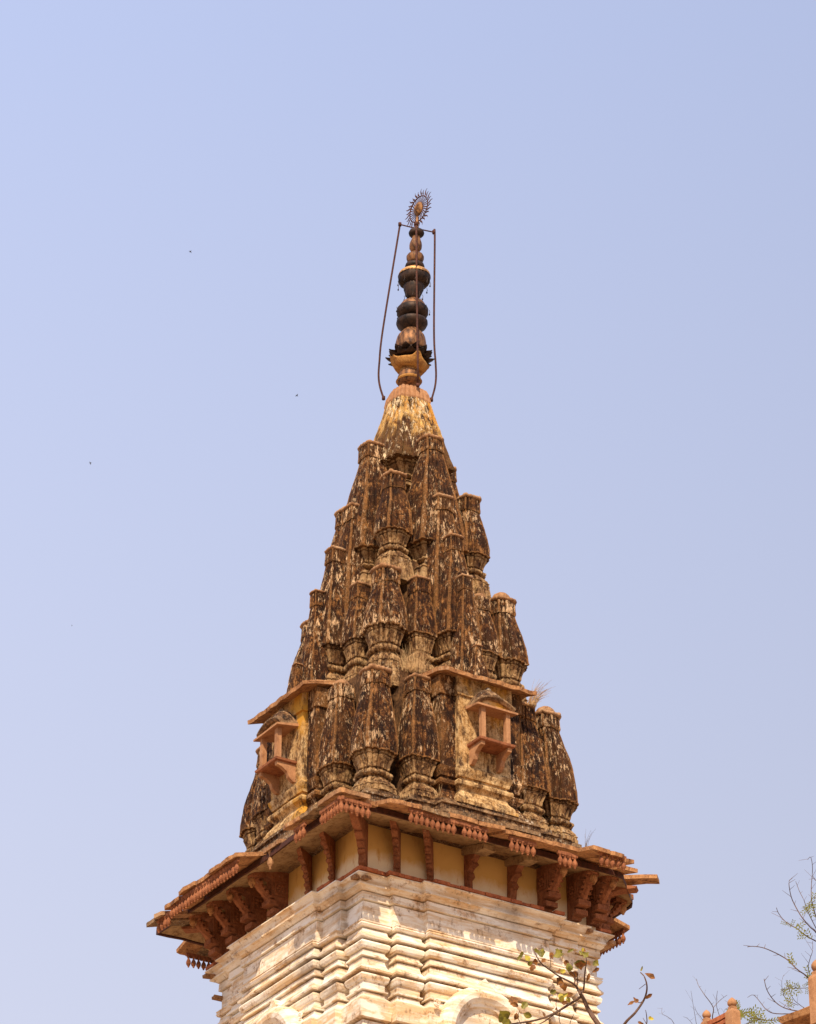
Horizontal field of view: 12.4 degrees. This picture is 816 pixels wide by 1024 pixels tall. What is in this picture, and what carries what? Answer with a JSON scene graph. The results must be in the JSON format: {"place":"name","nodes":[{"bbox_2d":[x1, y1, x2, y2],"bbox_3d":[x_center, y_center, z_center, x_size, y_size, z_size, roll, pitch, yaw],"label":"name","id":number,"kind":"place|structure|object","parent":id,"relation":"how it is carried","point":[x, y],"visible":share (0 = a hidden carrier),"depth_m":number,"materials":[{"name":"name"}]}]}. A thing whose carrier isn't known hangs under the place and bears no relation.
{"place":"outdoors","nodes":[
{"label":"outdoors","id":0,"kind":"place"},
{"bbox_2d":[146,189,659,1023],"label":"temple tower","id":1,"kind":"structure","parent":0,"point":[350,885],"depth_m":54.86,"materials":[{"name":"stone"}]},
{"bbox_2d":[399,789,410,797],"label":"dry grass","id":2,"kind":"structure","parent":1,"relation":"on","point":[406,794],"depth_m":54.09,"materials":[{"name":"plant"}]},
{"bbox_2d":[397,642,433,673],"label":"dry grass","id":3,"kind":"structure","parent":1,"relation":"on","point":[412,667],"depth_m":55.79,"materials":[{"name":"plant"}]},
{"bbox_2d":[527,679,552,707],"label":"dry grass","id":4,"kind":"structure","parent":1,"relation":"on","point":[532,701],"depth_m":56.22,"materials":[{"name":"plant"}]},
{"bbox_2d":[0,0,815,1023],"label":"sky","id":5,"kind":"structure","parent":0,"point":[622,212],"materials":[{"name":"blue"}]},
{"bbox_2d":[498,947,654,1023],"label":"leafy tree","id":6,"kind":"object","parent":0,"point":[503,1017],"visible":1,"depth_m":30.00,"materials":[{"name":"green plant"}]},
{"bbox_2d":[659,979,727,1023],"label":"bare tree","id":7,"kind":"object","parent":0,"point":[708,1000],"visible":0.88,"depth_m":48.02,"materials":[{"name":"brown plant"}]},
{"bbox_2d":[701,997,740,1023],"bbox_3d":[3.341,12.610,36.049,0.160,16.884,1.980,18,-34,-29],"label":"roof railing","id":8,"kind":"object","parent":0,"point":[731,1015],"visible":1,"depth_m":39.98,"materials":[{"name":"orange stone"}]},
{"bbox_2d":[726,857,815,1023],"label":"thorn tree","id":9,"kind":"object","parent":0,"point":[789,986],"visible":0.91,"depth_m":41.98,"materials":[{"name":"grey plant"}]},
{"bbox_2d":[778,960,815,1023],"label":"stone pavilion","id":10,"kind":"structure","parent":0,"point":[806,1015],"depth_m":32.00,"materials":[{"name":"stone"}]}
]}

